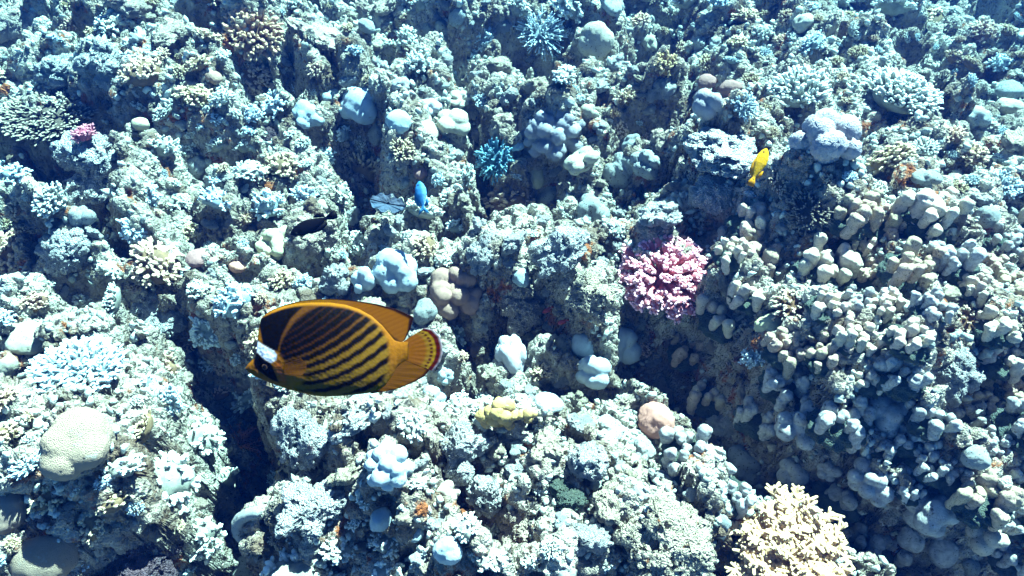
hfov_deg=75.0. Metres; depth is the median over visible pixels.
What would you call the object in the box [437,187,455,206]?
finger coral
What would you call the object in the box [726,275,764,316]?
knob coral
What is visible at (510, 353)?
boulder coral
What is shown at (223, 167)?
bushy coral
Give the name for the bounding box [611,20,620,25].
crusted rock
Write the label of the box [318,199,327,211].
lobe coral
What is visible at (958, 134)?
bushy coral
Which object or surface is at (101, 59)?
crusted rock
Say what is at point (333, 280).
crusted rock
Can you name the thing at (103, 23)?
bushy coral
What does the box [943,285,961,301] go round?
crusted rock
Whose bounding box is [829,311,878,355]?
knob coral
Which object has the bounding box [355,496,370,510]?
bushy coral
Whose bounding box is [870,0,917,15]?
bushy coral
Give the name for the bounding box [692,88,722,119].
folded coral
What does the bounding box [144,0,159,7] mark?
bushy coral
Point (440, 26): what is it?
finger lobe coral
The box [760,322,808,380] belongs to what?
knob coral
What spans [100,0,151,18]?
crusted rock
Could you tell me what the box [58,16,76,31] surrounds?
bushy coral
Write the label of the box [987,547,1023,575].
knob coral
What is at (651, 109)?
crusted rock
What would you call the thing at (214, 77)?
dome coral
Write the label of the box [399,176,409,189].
lobe coral
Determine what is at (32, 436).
bushy coral
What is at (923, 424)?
knob coral
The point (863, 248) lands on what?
knob coral
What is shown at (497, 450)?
crusted rock
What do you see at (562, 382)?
crusted rock
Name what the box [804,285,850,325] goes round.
knob coral
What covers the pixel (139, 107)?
bushy coral
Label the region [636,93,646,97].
crusted rock
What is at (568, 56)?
bushy coral
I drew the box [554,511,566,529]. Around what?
lobe coral
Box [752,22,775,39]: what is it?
bushy coral
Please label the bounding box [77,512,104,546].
bushy coral
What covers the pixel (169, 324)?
crusted rock
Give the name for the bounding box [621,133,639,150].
lobe coral
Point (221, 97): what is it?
bushy coral
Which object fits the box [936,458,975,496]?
knob coral
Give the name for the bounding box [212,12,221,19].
crusted rock
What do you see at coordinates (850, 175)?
bushy coral
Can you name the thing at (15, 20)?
crusted rock
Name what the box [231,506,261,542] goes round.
bent coral
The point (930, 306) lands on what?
knob coral
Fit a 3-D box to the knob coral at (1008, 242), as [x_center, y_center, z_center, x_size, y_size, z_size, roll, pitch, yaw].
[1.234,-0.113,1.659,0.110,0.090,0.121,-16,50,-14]
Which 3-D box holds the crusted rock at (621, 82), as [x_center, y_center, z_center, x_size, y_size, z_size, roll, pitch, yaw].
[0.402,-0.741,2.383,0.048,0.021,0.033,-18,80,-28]
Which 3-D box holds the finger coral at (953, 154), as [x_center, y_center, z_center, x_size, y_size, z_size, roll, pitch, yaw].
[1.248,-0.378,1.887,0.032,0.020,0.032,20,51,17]
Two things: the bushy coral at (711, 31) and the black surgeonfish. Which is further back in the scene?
the bushy coral at (711, 31)
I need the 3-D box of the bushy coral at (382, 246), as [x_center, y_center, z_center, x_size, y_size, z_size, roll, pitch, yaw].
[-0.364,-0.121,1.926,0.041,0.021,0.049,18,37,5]
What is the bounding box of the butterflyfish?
[245,299,442,397]
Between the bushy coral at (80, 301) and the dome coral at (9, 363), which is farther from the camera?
the bushy coral at (80, 301)
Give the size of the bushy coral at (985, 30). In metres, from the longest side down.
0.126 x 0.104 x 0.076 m
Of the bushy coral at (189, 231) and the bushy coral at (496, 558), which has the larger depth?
the bushy coral at (189, 231)
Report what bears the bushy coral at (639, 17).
on the seabed
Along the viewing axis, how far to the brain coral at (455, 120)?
2.26 m
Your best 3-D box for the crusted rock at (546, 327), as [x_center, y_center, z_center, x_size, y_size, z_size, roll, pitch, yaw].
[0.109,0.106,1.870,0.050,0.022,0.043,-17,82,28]
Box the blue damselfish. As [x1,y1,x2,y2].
[414,181,429,214]
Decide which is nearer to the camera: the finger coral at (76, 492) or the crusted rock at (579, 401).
the finger coral at (76, 492)
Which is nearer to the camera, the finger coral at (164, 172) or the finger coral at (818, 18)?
the finger coral at (164, 172)
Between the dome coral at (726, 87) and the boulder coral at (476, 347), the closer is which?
the boulder coral at (476, 347)
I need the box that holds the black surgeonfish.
[290,210,337,235]
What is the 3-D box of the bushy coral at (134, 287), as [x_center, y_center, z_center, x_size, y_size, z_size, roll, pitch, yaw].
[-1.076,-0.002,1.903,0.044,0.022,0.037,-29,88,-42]
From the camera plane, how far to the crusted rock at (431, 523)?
1.25 m
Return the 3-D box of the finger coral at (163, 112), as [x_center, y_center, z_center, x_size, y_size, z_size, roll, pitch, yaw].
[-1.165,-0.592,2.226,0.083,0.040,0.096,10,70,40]
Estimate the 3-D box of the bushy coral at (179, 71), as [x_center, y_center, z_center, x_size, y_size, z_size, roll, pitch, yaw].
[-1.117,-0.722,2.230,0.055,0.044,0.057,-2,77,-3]
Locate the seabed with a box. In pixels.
[0,0,1023,575]
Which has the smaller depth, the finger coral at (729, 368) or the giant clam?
the finger coral at (729, 368)
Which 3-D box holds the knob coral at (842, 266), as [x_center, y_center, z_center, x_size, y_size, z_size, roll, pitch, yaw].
[0.753,-0.047,1.602,0.146,0.112,0.138,27,54,22]
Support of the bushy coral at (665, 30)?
on the seabed
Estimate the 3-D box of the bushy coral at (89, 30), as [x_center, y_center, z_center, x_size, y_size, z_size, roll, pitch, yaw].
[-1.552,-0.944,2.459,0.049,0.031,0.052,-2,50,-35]
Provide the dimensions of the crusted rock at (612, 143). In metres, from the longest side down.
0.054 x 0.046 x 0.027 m
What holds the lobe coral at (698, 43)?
on the seabed
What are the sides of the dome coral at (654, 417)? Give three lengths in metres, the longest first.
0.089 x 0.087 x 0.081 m
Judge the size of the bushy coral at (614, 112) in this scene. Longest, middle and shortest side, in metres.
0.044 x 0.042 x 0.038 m
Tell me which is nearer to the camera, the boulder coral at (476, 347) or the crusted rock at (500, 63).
the boulder coral at (476, 347)
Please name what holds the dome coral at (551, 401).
on the seabed
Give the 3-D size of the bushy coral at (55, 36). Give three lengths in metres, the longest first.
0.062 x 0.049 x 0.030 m
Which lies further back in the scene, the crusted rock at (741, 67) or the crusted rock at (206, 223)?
the crusted rock at (741, 67)
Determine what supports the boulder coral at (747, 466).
on the seabed
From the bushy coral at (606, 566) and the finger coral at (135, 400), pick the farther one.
the finger coral at (135, 400)
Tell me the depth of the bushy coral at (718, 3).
2.62 m
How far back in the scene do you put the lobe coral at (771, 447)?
1.57 m
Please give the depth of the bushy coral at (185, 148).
2.28 m
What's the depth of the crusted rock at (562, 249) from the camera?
1.75 m
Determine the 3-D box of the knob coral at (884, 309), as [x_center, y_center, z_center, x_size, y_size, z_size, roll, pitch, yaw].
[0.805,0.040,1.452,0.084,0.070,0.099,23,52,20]
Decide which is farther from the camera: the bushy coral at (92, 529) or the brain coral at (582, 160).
the brain coral at (582, 160)
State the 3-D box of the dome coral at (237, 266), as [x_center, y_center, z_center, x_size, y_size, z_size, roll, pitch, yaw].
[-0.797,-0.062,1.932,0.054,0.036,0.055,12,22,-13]
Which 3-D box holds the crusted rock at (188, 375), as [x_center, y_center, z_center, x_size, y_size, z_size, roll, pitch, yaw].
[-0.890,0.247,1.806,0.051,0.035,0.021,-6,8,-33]
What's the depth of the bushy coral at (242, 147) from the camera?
2.28 m
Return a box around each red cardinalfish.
[542,305,553,312]
[558,319,568,324]
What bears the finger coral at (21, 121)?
on the seabed
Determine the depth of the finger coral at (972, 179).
1.78 m
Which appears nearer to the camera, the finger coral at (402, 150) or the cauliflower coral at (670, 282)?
the cauliflower coral at (670, 282)
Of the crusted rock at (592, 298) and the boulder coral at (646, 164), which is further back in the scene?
the boulder coral at (646, 164)
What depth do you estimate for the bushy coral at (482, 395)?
1.71 m
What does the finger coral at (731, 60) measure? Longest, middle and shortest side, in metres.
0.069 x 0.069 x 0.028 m
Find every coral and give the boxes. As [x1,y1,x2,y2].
[0,68,5,77]
[0,85,98,145]
[0,162,33,185]
[0,218,11,229]
[0,228,17,275]
[0,308,16,326]
[0,351,18,375]
[0,384,18,411]
[0,420,22,444]
[0,462,3,475]
[0,493,27,534]
[0,554,6,566]
[2,534,21,552]
[3,200,22,221]
[4,321,41,354]
[5,450,40,480]
[9,535,78,575]
[13,223,33,235]
[15,290,50,313]
[20,409,34,421]
[21,431,40,443]
[22,193,29,201]
[23,486,63,514]
[24,334,128,396]
[31,181,67,217]
[38,406,112,480]
[47,280,55,287]
[49,32,63,41]
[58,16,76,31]
[59,0,70,10]
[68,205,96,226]
[69,123,98,143]
[70,487,79,496]
[71,294,91,308]
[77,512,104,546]
[83,26,98,36]
[93,475,111,490]
[94,13,117,34]
[95,489,129,515]
[96,259,122,279]
[100,450,146,480]
[102,234,109,240]
[102,281,120,317]
[115,215,149,243]
[117,54,162,94]
[120,41,130,48]
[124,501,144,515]
[126,282,141,293]
[128,394,143,406]
[129,33,143,41]
[129,236,185,287]
[130,101,147,111]
[131,117,149,130]
[132,406,153,443]
[137,374,157,387]
[143,44,154,49]
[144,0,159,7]
[144,180,162,206]
[147,133,180,157]
[151,209,162,215]
[152,46,170,60]
[152,98,172,121]
[153,450,200,514]
[158,383,188,415]
[161,169,167,177]
[162,352,181,374]
[166,193,192,210]
[168,177,182,186]
[170,63,185,79]
[171,83,213,106]
[172,519,185,533]
[174,120,186,130]
[177,266,189,275]
[177,341,193,353]
[179,142,195,152]
[179,566,196,575]
[181,221,199,242]
[183,53,211,71]
[183,516,226,564]
[184,131,196,138]
[185,248,211,267]
[186,278,214,298]
[186,412,226,456]
[187,156,206,178]
[188,316,220,349]
[193,27,223,43]
[197,184,231,211]
[198,360,212,371]
[201,0,220,5]
[203,240,212,246]
[205,71,222,83]
[205,136,224,151]
[207,85,235,107]
[207,175,221,184]
[208,113,222,126]
[210,281,256,318]
[211,255,225,261]
[211,385,230,400]
[213,362,227,375]
[216,47,229,61]
[217,163,228,173]
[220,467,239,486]
[222,4,284,61]
[224,341,236,349]
[228,261,245,272]
[229,108,241,118]
[229,353,240,366]
[230,388,253,413]
[230,556,254,575]
[231,160,268,180]
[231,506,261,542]
[232,139,247,152]
[235,211,254,226]
[236,238,248,247]
[239,183,248,192]
[240,59,273,95]
[241,125,255,134]
[242,329,258,358]
[243,103,261,122]
[249,187,285,220]
[253,292,267,304]
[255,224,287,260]
[260,88,287,118]
[260,538,345,575]
[262,152,297,182]
[266,470,275,486]
[267,268,294,290]
[267,300,294,312]
[267,536,283,550]
[273,384,286,392]
[274,479,348,543]
[279,6,285,14]
[284,130,295,137]
[287,0,301,9]
[288,181,319,201]
[292,99,324,128]
[292,273,311,288]
[295,136,310,148]
[298,158,312,167]
[306,60,323,78]
[309,89,315,96]
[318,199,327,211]
[318,539,357,565]
[320,147,336,164]
[322,89,338,103]
[326,1,333,8]
[333,180,351,206]
[335,125,350,141]
[339,251,347,259]
[340,87,376,124]
[341,22,355,31]
[345,44,363,55]
[347,519,361,531]
[348,230,363,257]
[349,150,378,183]
[350,266,375,293]
[352,136,365,150]
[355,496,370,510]
[358,18,375,33]
[361,74,368,86]
[362,560,404,575]
[363,440,410,490]
[368,123,381,145]
[368,532,399,560]
[369,507,391,531]
[371,248,417,293]
[378,243,389,249]
[381,23,390,32]
[384,39,394,46]
[385,110,411,133]
[389,137,416,162]
[391,76,409,91]
[396,24,416,42]
[396,406,429,443]
[398,13,407,23]
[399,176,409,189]
[400,229,412,239]
[401,49,431,73]
[405,199,444,218]
[407,0,430,11]
[409,477,426,490]
[409,550,426,564]
[410,232,437,261]
[411,528,423,542]
[413,168,426,179]
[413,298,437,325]
[421,119,437,138]
[422,22,430,36]
[422,385,445,404]
[423,98,441,115]
[428,267,482,319]
[431,20,447,43]
[431,172,444,187]
[432,536,462,565]
[433,253,453,267]
[436,480,460,499]
[437,108,470,135]
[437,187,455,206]
[437,367,453,385]
[440,83,449,89]
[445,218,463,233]
[445,389,468,406]
[448,8,465,26]
[449,90,470,108]
[452,68,457,78]
[453,325,465,346]
[454,511,481,543]
[457,162,475,186]
[457,350,468,362]
[467,49,478,62]
[467,542,508,572]
[470,341,484,356]
[470,404,481,415]
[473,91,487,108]
[473,136,514,184]
[474,26,493,52]
[474,397,537,429]
[476,392,490,398]
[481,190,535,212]
[485,523,499,536]
[495,334,526,374]
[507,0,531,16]
[509,440,526,455]
[510,171,521,179]
[512,142,523,150]
[512,268,529,287]
[513,5,568,60]
[520,552,539,569]
[523,108,585,161]
[526,362,553,384]
[528,228,538,236]
[531,170,544,188]
[532,421,548,429]
[533,487,549,495]
[534,392,563,412]
[537,186,555,205]
[540,537,562,560]
[548,0,584,23]
[549,54,558,62]
[552,64,576,84]
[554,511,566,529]
[554,568,575,575]
[561,211,572,217]
[562,52,574,60]
[563,146,599,175]
[564,96,574,107]
[566,27,574,39]
[571,333,593,358]
[575,355,610,389]
[576,93,585,100]
[576,193,609,222]
[578,21,614,60]
[580,104,598,118]
[598,414,625,440]
[599,558,615,573]
[600,0,623,16]
[603,152,632,188]
[609,221,628,238]
[610,107,621,118]
[612,87,636,105]
[614,120,628,138]
[618,234,708,324]
[618,327,641,364]
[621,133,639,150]
[626,27,632,33]
[628,436,655,460]
[629,149,661,179]
[630,11,650,24]
[631,485,647,499]
[636,318,645,330]
[638,401,674,438]
[640,342,651,357]
[641,32,656,51]
[641,132,650,139]
[653,49,677,77]
[658,424,712,484]
[660,27,669,34]
[666,332,703,372]
[669,0,695,9]
[676,40,687,57]
[677,32,683,40]
[682,487,695,501]
[686,380,725,417]
[690,22,695,30]
[692,38,707,51]
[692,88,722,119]
[695,293,744,344]
[698,53,712,70]
[698,74,715,88]
[707,0,731,6]
[707,23,718,36]
[709,36,721,49]
[710,236,755,274]
[715,513,731,530]
[717,15,723,20]
[717,225,728,237]
[717,462,756,519]
[718,79,742,97]
[723,56,740,63]
[724,202,769,241]
[724,482,855,575]
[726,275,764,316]
[726,362,732,371]
[727,35,747,49]
[727,444,760,484]
[730,6,759,21]
[731,90,758,121]
[733,396,775,441]
[738,227,784,282]
[738,347,764,368]
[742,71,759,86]
[743,190,755,197]
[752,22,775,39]
[753,0,762,6]
[753,312,782,332]
[758,367,810,411]
[759,46,771,55]
[760,9,769,15]
[760,103,772,110]
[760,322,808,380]
[766,64,832,107]
[767,126,778,138]
[767,444,775,451]
[768,166,791,199]
[770,288,804,321]
[772,34,784,45]
[774,400,815,450]
[776,457,808,487]
[778,9,791,26]
[781,185,834,235]
[787,33,797,41]
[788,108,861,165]
[788,231,863,291]
[792,13,813,33]
[798,30,829,54]
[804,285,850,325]
[804,332,853,377]
[805,385,876,453]
[806,2,820,10]
[808,480,860,522]
[814,14,823,21]
[816,461,842,481]
[820,174,834,185]
[829,188,884,240]
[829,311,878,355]
[830,55,843,65]
[836,70,849,80]
[836,237,877,259]
[838,0,855,7]
[841,96,852,104]
[841,170,857,181]
[841,284,874,311]
[845,10,854,16]
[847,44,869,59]
[847,457,893,507]
[847,521,912,575]
[848,20,860,38]
[853,367,891,398]
[854,257,877,288]
[857,329,887,357]
[859,156,867,164]
[864,288,906,329]
[865,141,917,174]
[866,66,943,113]
[867,33,879,41]
[867,394,907,432]
[868,135,877,140]
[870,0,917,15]
[870,181,892,195]
[870,426,903,464]
[871,204,906,242]
[873,350,933,402]
[874,45,882,52]
[875,236,948,298]
[882,317,936,364]
[887,423,942,458]
[889,179,899,188]
[889,186,974,244]
[891,466,926,506]
[897,525,924,552]
[903,399,962,442]
[904,32,910,42]
[904,446,953,487]
[907,287,959,324]
[910,168,942,186]
[912,136,941,156]
[915,33,919,41]
[926,7,943,23]
[926,239,987,283]
[928,539,959,567]
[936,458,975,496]
[945,47,963,63]
[945,125,968,142]
[945,468,1023,531]
[947,5,961,14]
[947,149,959,158]
[950,68,958,75]
[951,94,961,101]
[953,180,969,192]
[953,402,990,428]
[954,35,965,42]
[955,269,999,307]
[957,141,989,167]
[957,305,983,333]
[960,445,990,470]
[962,15,974,22]
[962,558,980,575]
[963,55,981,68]
[963,105,991,127]
[964,95,971,102]
[964,173,980,184]
[965,20,998,41]
[965,525,1009,555]
[967,72,977,88]
[971,305,1022,349]
[971,386,1005,416]
[975,206,1000,228]
[976,345,1023,383]
[981,136,994,144]
[981,221,1023,264]
[982,253,1009,275]
[984,53,1013,71]
[984,425,1015,457]
[987,89,994,94]
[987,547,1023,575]
[990,396,1023,459]
[993,153,1006,162]
[993,379,1023,402]
[994,80,1023,98]
[994,169,1023,198]
[995,125,1007,134]
[997,97,1023,114]
[997,270,1023,287]
[1000,23,1017,35]
[1001,511,1023,541]
[1007,47,1016,52]
[1007,206,1018,216]
[1008,461,1023,489]
[1013,284,1023,313]
[1014,12,1023,21]
[1015,51,1023,57]
[1016,71,1023,77]
[1016,208,1023,228]
[1016,340,1023,359]
[1016,507,1023,534]
[1017,246,1023,271]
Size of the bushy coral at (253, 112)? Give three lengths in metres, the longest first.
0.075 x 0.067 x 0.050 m
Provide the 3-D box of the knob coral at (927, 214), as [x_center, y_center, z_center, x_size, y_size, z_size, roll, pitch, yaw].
[0.994,-0.177,1.592,0.160,0.126,0.157,2,48,2]
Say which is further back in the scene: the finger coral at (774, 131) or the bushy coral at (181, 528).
the finger coral at (774, 131)
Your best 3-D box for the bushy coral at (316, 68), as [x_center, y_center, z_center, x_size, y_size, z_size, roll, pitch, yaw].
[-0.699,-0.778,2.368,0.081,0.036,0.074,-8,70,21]
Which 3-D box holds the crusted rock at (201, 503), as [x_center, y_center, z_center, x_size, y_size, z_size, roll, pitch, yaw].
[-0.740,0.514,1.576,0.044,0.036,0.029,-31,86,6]
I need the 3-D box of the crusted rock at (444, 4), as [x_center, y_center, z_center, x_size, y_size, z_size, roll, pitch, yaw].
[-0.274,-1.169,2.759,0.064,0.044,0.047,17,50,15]
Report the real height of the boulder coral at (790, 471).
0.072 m
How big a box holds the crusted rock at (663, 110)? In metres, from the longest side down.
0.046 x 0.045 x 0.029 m
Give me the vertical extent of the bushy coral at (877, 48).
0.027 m
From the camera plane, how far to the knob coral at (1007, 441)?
1.36 m
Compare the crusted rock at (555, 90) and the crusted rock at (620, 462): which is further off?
the crusted rock at (555, 90)
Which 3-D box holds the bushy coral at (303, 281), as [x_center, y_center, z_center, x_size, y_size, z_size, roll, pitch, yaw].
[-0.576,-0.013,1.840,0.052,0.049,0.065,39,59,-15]
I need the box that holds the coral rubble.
[0,0,1023,575]
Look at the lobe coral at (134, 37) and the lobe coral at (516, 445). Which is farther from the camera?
the lobe coral at (134, 37)
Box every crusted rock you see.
[0,0,41,42]
[0,282,11,294]
[32,52,73,88]
[34,226,91,276]
[49,128,119,206]
[60,285,68,297]
[62,502,75,510]
[72,37,121,91]
[84,226,103,239]
[97,540,184,575]
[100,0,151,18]
[129,291,187,339]
[146,12,155,20]
[152,17,188,46]
[184,371,193,383]
[194,497,208,510]
[200,219,218,229]
[205,268,218,278]
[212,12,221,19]
[221,174,233,181]
[232,126,240,137]
[260,125,277,144]
[270,404,328,471]
[280,58,291,66]
[285,16,341,51]
[289,213,338,256]
[316,176,328,185]
[318,263,349,295]
[326,393,370,444]
[326,461,362,486]
[331,65,337,75]
[338,74,357,87]
[345,10,357,23]
[346,206,359,226]
[351,541,368,552]
[356,0,369,12]
[361,297,385,305]
[367,0,399,16]
[371,56,387,68]
[373,39,382,50]
[381,404,392,419]
[383,224,396,237]
[389,64,400,70]
[392,390,406,394]
[394,214,403,224]
[394,506,413,525]
[396,0,406,4]
[396,306,408,314]
[414,457,429,470]
[417,87,425,93]
[417,267,434,275]
[417,563,431,575]
[421,376,426,389]
[422,512,445,530]
[432,14,439,20]
[433,412,450,425]
[439,0,449,10]
[440,47,452,66]
[441,420,491,486]
[442,348,448,355]
[448,147,463,159]
[461,204,475,212]
[465,232,497,275]
[465,474,503,518]
[468,19,474,29]
[468,110,478,119]
[469,71,482,78]
[471,129,479,143]
[471,320,487,333]
[472,216,486,232]
[474,12,485,18]
[477,56,512,74]
[480,0,490,5]
[481,366,497,379]
[488,113,513,136]
[490,440,505,460]
[492,4,505,15]
[494,21,510,34]
[496,282,545,337]
[497,506,540,547]
[499,87,518,105]
[499,379,513,394]
[501,229,526,256]
[502,259,514,268]
[504,456,531,479]
[521,332,533,341]
[522,76,548,93]
[523,384,536,401]
[524,155,534,161]
[527,225,589,279]
[529,98,536,106]
[529,426,564,467]
[535,214,549,225]
[542,287,549,297]
[542,321,552,332]
[548,166,561,176]
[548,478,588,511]
[551,87,561,93]
[551,333,571,353]
[551,377,568,388]
[552,304,561,315]
[564,268,616,325]
[564,440,608,481]
[566,390,587,410]
[566,412,595,435]
[571,520,613,556]
[575,58,581,67]
[588,136,596,142]
[590,479,630,525]
[591,179,606,187]
[592,120,606,134]
[592,393,612,402]
[595,256,609,263]
[596,77,609,93]
[597,244,606,253]
[609,460,624,467]
[610,53,623,71]
[610,136,619,149]
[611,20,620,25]
[612,205,627,216]
[612,241,621,251]
[612,492,716,575]
[613,393,640,409]
[619,76,625,85]
[621,369,634,378]
[625,469,639,480]
[626,64,638,72]
[633,74,642,83]
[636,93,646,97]
[638,63,647,71]
[638,201,682,228]
[642,104,655,115]
[645,77,676,102]
[648,468,671,480]
[650,128,670,151]
[653,374,672,405]
[658,107,668,116]
[661,7,668,14]
[661,39,673,53]
[664,181,680,190]
[671,20,676,28]
[682,126,757,179]
[688,80,694,92]
[688,174,732,215]
[699,14,706,25]
[705,415,735,437]
[706,340,715,352]
[718,274,728,297]
[736,385,745,399]
[737,63,746,72]
[772,157,780,165]
[775,223,787,231]
[799,331,814,342]
[827,372,847,378]
[887,34,900,46]
[895,565,931,575]
[935,347,985,407]
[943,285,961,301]
[960,214,973,224]
[961,338,974,351]
[971,192,994,203]
[980,379,993,387]
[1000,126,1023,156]
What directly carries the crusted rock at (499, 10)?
on the seabed
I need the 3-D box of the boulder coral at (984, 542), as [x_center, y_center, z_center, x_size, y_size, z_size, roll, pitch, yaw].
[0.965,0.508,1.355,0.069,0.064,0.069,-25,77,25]
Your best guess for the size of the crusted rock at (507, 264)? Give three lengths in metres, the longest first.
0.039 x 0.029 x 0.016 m
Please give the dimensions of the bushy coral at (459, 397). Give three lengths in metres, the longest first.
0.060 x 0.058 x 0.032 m
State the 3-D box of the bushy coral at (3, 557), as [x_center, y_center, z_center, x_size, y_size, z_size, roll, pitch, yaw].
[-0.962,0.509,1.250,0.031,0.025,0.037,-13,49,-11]
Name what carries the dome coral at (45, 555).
on the seabed
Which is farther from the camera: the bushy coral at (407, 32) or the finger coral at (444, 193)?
the bushy coral at (407, 32)
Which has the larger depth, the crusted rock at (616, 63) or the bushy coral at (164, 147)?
the crusted rock at (616, 63)
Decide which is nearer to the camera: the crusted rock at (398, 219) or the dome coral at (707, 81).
the crusted rock at (398, 219)
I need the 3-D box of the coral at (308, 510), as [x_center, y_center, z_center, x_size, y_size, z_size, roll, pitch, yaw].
[-0.378,0.422,1.276,0.127,0.059,0.120,0,48,0]
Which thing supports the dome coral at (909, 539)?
on the seabed
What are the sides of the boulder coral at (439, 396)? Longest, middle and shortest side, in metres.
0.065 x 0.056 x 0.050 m
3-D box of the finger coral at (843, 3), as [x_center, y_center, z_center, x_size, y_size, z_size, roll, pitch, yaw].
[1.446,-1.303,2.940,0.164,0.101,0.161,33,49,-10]
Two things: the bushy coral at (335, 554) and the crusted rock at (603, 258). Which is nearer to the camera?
the bushy coral at (335, 554)
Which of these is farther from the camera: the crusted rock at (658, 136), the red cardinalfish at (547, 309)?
the crusted rock at (658, 136)
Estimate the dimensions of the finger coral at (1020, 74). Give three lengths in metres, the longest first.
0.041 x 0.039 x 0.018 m
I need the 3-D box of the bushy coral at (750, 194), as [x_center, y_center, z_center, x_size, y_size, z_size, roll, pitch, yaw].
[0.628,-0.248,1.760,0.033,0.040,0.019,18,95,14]
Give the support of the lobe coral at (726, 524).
on the seabed
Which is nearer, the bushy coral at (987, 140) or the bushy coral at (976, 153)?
the bushy coral at (976, 153)
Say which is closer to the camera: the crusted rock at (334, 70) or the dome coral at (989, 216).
the dome coral at (989, 216)
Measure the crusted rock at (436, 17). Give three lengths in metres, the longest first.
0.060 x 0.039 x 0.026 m
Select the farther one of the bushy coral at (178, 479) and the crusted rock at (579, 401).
the crusted rock at (579, 401)
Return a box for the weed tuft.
[226,422,262,459]
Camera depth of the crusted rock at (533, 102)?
2.18 m
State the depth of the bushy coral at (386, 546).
1.26 m
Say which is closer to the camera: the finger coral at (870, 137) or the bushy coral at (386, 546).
the bushy coral at (386, 546)
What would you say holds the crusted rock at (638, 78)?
on the seabed
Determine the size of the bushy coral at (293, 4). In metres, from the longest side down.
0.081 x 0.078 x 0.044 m
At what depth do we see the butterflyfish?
0.65 m
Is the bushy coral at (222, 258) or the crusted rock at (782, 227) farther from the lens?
the bushy coral at (222, 258)
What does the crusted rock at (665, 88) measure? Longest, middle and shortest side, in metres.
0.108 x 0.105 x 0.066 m
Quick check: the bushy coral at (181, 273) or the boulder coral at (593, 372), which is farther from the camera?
the bushy coral at (181, 273)
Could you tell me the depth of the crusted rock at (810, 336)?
1.46 m
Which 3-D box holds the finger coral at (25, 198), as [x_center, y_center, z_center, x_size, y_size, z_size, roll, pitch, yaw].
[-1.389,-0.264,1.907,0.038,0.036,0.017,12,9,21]
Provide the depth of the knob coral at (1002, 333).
1.41 m
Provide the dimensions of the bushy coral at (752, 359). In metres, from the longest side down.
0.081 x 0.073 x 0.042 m
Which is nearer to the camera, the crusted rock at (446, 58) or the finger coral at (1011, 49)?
the crusted rock at (446, 58)
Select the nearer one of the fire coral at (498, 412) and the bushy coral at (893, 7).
the fire coral at (498, 412)
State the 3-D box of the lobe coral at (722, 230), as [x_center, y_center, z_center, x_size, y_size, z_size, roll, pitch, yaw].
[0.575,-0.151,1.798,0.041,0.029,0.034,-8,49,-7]
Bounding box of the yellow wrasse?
[747,148,768,186]
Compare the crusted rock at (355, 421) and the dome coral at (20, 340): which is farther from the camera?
the dome coral at (20, 340)
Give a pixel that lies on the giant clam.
(389, 204)
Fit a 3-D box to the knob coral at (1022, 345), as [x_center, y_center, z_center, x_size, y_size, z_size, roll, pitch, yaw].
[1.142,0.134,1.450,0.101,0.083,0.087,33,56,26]
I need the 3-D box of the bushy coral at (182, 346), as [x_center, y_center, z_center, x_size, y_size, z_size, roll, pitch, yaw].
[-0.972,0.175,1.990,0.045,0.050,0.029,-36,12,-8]
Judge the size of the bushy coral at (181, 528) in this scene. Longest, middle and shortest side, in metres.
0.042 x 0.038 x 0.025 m
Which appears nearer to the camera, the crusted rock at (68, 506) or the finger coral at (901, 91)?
the crusted rock at (68, 506)
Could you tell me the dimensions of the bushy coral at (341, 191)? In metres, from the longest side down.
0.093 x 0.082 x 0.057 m
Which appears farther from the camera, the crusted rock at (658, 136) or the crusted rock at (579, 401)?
the crusted rock at (658, 136)
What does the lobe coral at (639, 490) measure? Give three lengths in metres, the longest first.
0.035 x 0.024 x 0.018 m
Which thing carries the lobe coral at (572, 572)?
on the seabed
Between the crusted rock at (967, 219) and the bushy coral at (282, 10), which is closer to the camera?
the crusted rock at (967, 219)
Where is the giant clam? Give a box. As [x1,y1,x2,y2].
[370,192,406,215]
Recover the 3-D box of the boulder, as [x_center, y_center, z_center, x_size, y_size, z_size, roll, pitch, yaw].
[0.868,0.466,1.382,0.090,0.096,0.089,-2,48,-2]
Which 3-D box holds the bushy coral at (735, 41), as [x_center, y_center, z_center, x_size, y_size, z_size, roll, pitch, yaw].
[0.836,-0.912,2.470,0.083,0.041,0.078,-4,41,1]
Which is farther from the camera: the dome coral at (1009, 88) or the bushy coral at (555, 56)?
the bushy coral at (555, 56)
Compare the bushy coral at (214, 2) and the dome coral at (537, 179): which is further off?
the bushy coral at (214, 2)
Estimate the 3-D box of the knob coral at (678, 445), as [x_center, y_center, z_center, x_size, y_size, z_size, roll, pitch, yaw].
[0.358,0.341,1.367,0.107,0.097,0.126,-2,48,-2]
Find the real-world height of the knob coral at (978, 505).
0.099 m
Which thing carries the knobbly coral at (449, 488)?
on the seabed
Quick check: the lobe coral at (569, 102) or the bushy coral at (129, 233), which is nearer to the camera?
the bushy coral at (129, 233)
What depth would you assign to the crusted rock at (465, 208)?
2.00 m
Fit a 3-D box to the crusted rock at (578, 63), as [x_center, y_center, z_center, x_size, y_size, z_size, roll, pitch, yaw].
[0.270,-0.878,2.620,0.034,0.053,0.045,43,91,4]
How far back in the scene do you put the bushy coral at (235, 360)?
1.85 m
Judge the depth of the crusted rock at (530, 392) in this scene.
1.69 m
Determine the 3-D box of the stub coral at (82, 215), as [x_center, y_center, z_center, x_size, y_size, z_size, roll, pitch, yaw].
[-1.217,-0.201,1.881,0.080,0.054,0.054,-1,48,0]
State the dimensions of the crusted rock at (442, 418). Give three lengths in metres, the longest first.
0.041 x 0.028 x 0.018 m
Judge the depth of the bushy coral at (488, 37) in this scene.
2.77 m

